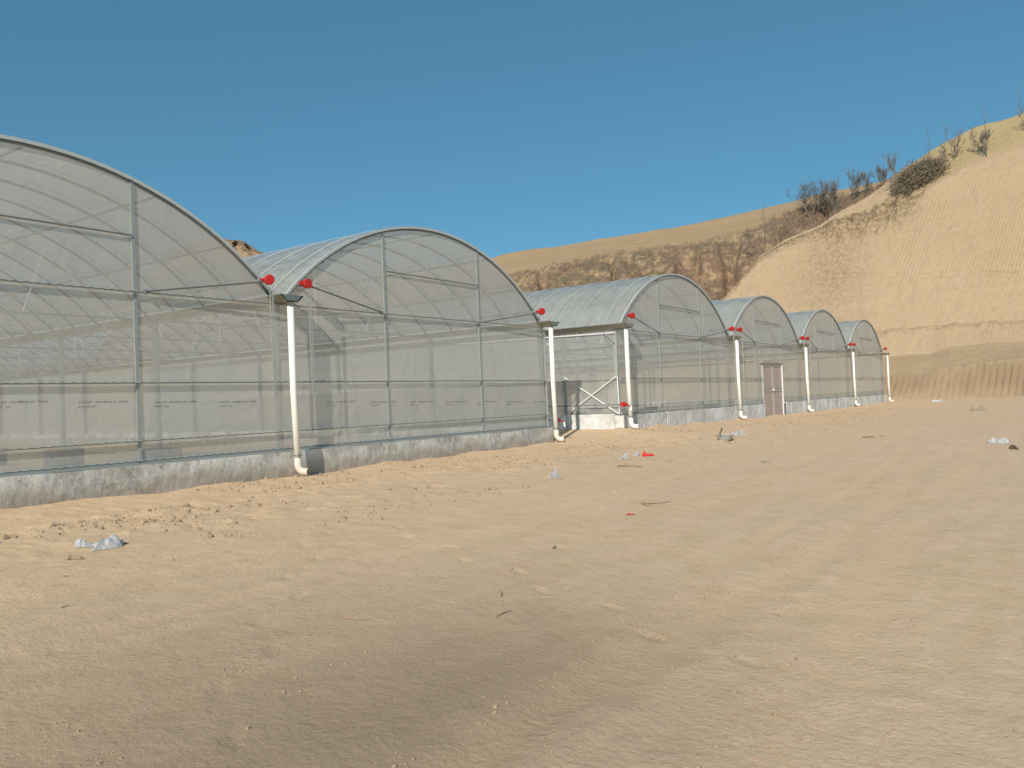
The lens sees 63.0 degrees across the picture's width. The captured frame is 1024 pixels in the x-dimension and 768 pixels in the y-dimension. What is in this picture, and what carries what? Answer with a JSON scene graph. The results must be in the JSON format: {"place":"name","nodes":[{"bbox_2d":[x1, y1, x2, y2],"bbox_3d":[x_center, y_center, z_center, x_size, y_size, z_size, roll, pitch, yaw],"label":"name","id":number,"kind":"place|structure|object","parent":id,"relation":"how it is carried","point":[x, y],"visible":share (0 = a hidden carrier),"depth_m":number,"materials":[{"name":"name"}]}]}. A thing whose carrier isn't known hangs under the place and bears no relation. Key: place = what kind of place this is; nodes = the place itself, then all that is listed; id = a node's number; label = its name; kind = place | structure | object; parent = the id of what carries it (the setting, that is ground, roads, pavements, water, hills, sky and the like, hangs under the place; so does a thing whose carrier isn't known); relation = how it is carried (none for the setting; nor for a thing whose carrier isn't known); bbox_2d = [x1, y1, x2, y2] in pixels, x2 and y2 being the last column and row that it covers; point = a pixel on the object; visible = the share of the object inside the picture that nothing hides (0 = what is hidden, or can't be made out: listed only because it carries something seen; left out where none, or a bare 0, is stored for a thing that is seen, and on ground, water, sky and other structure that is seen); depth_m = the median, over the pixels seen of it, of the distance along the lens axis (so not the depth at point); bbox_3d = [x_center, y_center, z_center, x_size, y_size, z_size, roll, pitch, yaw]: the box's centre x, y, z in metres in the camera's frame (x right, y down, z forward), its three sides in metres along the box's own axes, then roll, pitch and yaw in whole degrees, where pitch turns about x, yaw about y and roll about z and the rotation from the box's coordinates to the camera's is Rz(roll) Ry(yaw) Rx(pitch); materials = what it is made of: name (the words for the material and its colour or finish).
{"place":"outdoors","nodes":[
{"label":"outdoors","id":0,"kind":"place"},
{"bbox_2d":[85,239,263,381],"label":"hill","id":1,"kind":"structure","parent":0,"point":[243,248],"depth_m":87.10,"materials":[{"name":"beige sand"}]},
{"bbox_2d":[0,396,1023,767],"bbox_3d":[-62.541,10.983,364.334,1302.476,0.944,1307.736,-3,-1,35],"label":"ground","id":2,"kind":"structure","parent":0,"point":[138,660],"depth_m":5.75,"materials":[{"name":"beige sand"}]},
{"bbox_2d":[66,554,83,559],"bbox_3d":[-3.836,1.514,7.337,0.157,0.046,0.080,-2,-1,-11],"label":"soil lump","id":3,"kind":"object","parent":2,"relation":"on","point":[71,556],"visible":1,"depth_m":7.32,"materials":[{"name":"brown soil"}]},
{"bbox_2d":[74,534,123,550],"bbox_3d":[-3.885,1.481,7.912,0.427,0.115,0.427,-3,-1,35],"label":"plastic sheet","id":4,"kind":"object","parent":2,"relation":"on","point":[112,541],"visible":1,"depth_m":7.83,"materials":[{"name":"white plastic"}]},
{"bbox_2d":[0,134,565,508],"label":"greenhouse","id":5,"kind":"object","parent":2,"relation":"on","point":[186,332],"visible":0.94,"depth_m":12.93,"materials":[{"name":"plastic"}]},
{"bbox_2d":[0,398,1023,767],"bbox_3d":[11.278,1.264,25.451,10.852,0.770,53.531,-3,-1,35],"label":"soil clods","id":6,"kind":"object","parent":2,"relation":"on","point":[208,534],"visible":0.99,"depth_m":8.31,"materials":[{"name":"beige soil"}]},
{"bbox_2d":[547,467,559,478],"bbox_3d":[0.642,1.400,13.164,0.219,0.162,0.308,-1,-1,-36],"label":"plastic bag","id":7,"kind":"object","parent":2,"relation":"on","point":[554,474],"visible":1,"depth_m":13.10,"materials":[{"name":"white plastic"}]},
{"bbox_2d":[266,274,893,429],"bbox_3d":[3.287,-0.367,41.063,22.380,5.099,32.480,-3,-1,35],"label":"greenhouse","id":8,"kind":"object","parent":2,"relation":"on","point":[673,342],"visible":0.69,"depth_m":27.56,"materials":[{"name":"plastic"}]},
{"bbox_2d":[760,362,784,416],"bbox_3d":[9.933,0.221,31.820,0.162,2.110,2.580,-3,-1,35],"label":"door","id":9,"kind":"structure","parent":8,"relation":"in","point":[772,373],"depth_m":31.77,"materials":[{"name":"white paint"}]},
{"bbox_2d":[618,453,629,459],"bbox_3d":[2.155,1.384,16.032,0.276,0.131,0.248,-2,-1,-9],"label":"plastic bag","id":10,"kind":"object","parent":2,"relation":"on","point":[625,456],"visible":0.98,"depth_m":15.98,"materials":[{"name":"white plastic"}]},
{"bbox_2d":[617,465,642,466],"bbox_3d":[2.084,1.448,14.796,0.448,0.046,0.113,-2,-1,7],"label":"stick","id":11,"kind":"object","parent":2,"relation":"on","point":[628,466],"visible":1,"depth_m":14.81,"materials":[{"name":"brown wood"}]},
{"bbox_2d":[641,451,654,456],"bbox_3d":[2.715,1.391,16.735,0.266,0.104,0.222,-2,-1,-23],"label":"plastic bag","id":12,"kind":"object","parent":2,"relation":"on","point":[644,454],"visible":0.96,"depth_m":16.71,"materials":[{"name":"red plastic"}]},
{"bbox_2d":[639,501,669,503],"bbox_3d":[1.831,1.509,10.635,0.418,0.027,0.136,-2,-1,-8],"label":"stick","id":13,"kind":"object","parent":2,"relation":"on","point":[654,502],"visible":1,"depth_m":10.61,"materials":[{"name":"brown wood"}]},
{"bbox_2d":[716,428,733,440],"bbox_3d":[4.995,1.170,19.640,0.386,0.319,0.558,-3,-1,35],"label":"metal pan","id":14,"kind":"object","parent":2,"relation":"on","point":[725,437],"visible":0.99,"depth_m":19.49,"materials":[{"name":"grey metal"}]},
{"bbox_2d":[731,429,745,435],"bbox_3d":[5.606,1.220,20.805,0.463,0.176,0.323,-2,-1,2],"label":"plastic sheet","id":15,"kind":"object","parent":2,"relation":"on","point":[738,432],"visible":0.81,"depth_m":20.75,"materials":[{"name":"white plastic"}]},
{"bbox_2d":[970,405,986,409],"bbox_3d":[18.703,0.953,33.519,0.594,0.190,0.563,-2,-1,-4],"label":"soil lump","id":16,"kind":"object","parent":2,"relation":"on","point":[981,407],"visible":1,"depth_m":33.42,"materials":[{"name":"soil"}]},
{"bbox_2d":[986,437,1010,442],"bbox_3d":[11.033,1.269,18.955,0.459,0.145,0.405,-2,-1,-5],"label":"plastic sheet","id":17,"kind":"object","parent":2,"relation":"on","point":[1001,440],"visible":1,"depth_m":18.89,"materials":[{"name":"white plastic"}]},
{"bbox_2d":[0,0,1023,257],"label":"sky","id":18,"kind":"structure","parent":0,"point":[499,127],"materials":[{"name":"blue"}]},
{"bbox_2d":[491,180,887,405],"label":"hillside","id":19,"kind":"structure","parent":0,"point":[531,259],"depth_m":108.02,"materials":[{"name":"beige sand"}]},
{"bbox_2d":[509,179,888,405],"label":"dry scrub","id":20,"kind":"object","parent":19,"relation":"on","point":[803,224],"visible":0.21,"depth_m":103.34,"materials":[{"name":"brown plant"}]},
{"bbox_2d":[743,229,753,258],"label":"bare tree","id":21,"kind":"object","parent":19,"relation":"on","point":[744,235],"visible":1,"depth_m":98.03,"materials":[{"name":"brown plant"}]},
{"bbox_2d":[761,206,768,247],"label":"bare tree","id":22,"kind":"object","parent":19,"relation":"on","point":[764,227],"visible":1,"depth_m":100.98,"materials":[{"name":"brown plant"}]},
{"bbox_2d":[785,174,830,217],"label":"bare tree","id":23,"kind":"object","parent":19,"relation":"on","point":[806,195],"visible":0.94,"depth_m":102.38,"materials":[{"name":"brown plant"}]},
{"bbox_2d":[813,182,830,215],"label":"bare tree","id":24,"kind":"object","parent":19,"relation":"on","point":[822,204],"visible":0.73,"depth_m":102.03,"materials":[{"name":"brown plant"}]},
{"bbox_2d":[822,176,844,211],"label":"bare tree","id":25,"kind":"object","parent":19,"relation":"on","point":[832,193],"visible":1,"depth_m":99.29,"materials":[{"name":"brown plant"}]},
{"bbox_2d":[844,166,867,199],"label":"bare tree","id":26,"kind":"object","parent":19,"relation":"on","point":[857,182],"visible":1,"depth_m":101.52,"materials":[{"name":"brown plant"}]},
{"bbox_2d":[857,169,872,193],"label":"bare tree","id":27,"kind":"object","parent":19,"relation":"on","point":[867,181],"visible":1,"depth_m":101.55,"materials":[{"name":"brown plant"}]},
{"bbox_2d":[870,164,894,184],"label":"bare tree","id":28,"kind":"object","parent":19,"relation":"on","point":[878,170],"visible":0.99,"depth_m":101.58,"materials":[{"name":"brown plant"}]},
{"bbox_2d":[605,113,1023,402],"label":"cut slope","id":29,"kind":"structure","parent":0,"point":[929,287],"depth_m":66.61,"materials":[{"name":"beige sand"}]},
{"bbox_2d":[735,123,1021,288],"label":"dry weeds","id":30,"kind":"object","parent":29,"relation":"on","point":[845,219],"visible":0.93,"depth_m":73.88,"materials":[{"name":"brown plant"}]},
{"bbox_2d":[875,150,900,175],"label":"bare tree","id":31,"kind":"object","parent":29,"relation":"on","point":[892,164],"visible":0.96,"depth_m":76.17,"materials":[{"name":"brown plant"}]},
{"bbox_2d":[878,152,953,203],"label":"brush pile","id":32,"kind":"object","parent":29,"relation":"on","point":[923,171],"visible":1,"depth_m":72.36,"materials":[{"name":"brown plant"}]},
{"bbox_2d":[937,121,964,160],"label":"bare tree","id":33,"kind":"object","parent":29,"relation":"on","point":[951,143],"visible":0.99,"depth_m":73.27,"materials":[{"name":"brown plant"}]},
{"bbox_2d":[968,126,992,156],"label":"bare tree","id":34,"kind":"object","parent":29,"relation":"on","point":[986,135],"visible":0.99,"depth_m":71.25,"materials":[{"name":"brown plant"}]},
{"bbox_2d":[981,101,991,156],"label":"bare tree","id":35,"kind":"object","parent":29,"relation":"on","point":[985,132],"visible":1,"depth_m":70.61,"materials":[{"name":"brown plant"}]},
{"bbox_2d":[1009,445,1018,449],"bbox_3d":[10.497,1.315,17.497,0.138,0.098,0.293,-3,-1,13],"label":"soil lump","id":36,"kind":"object","parent":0,"point":[1012,447],"visible":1,"depth_m":17.48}
]}

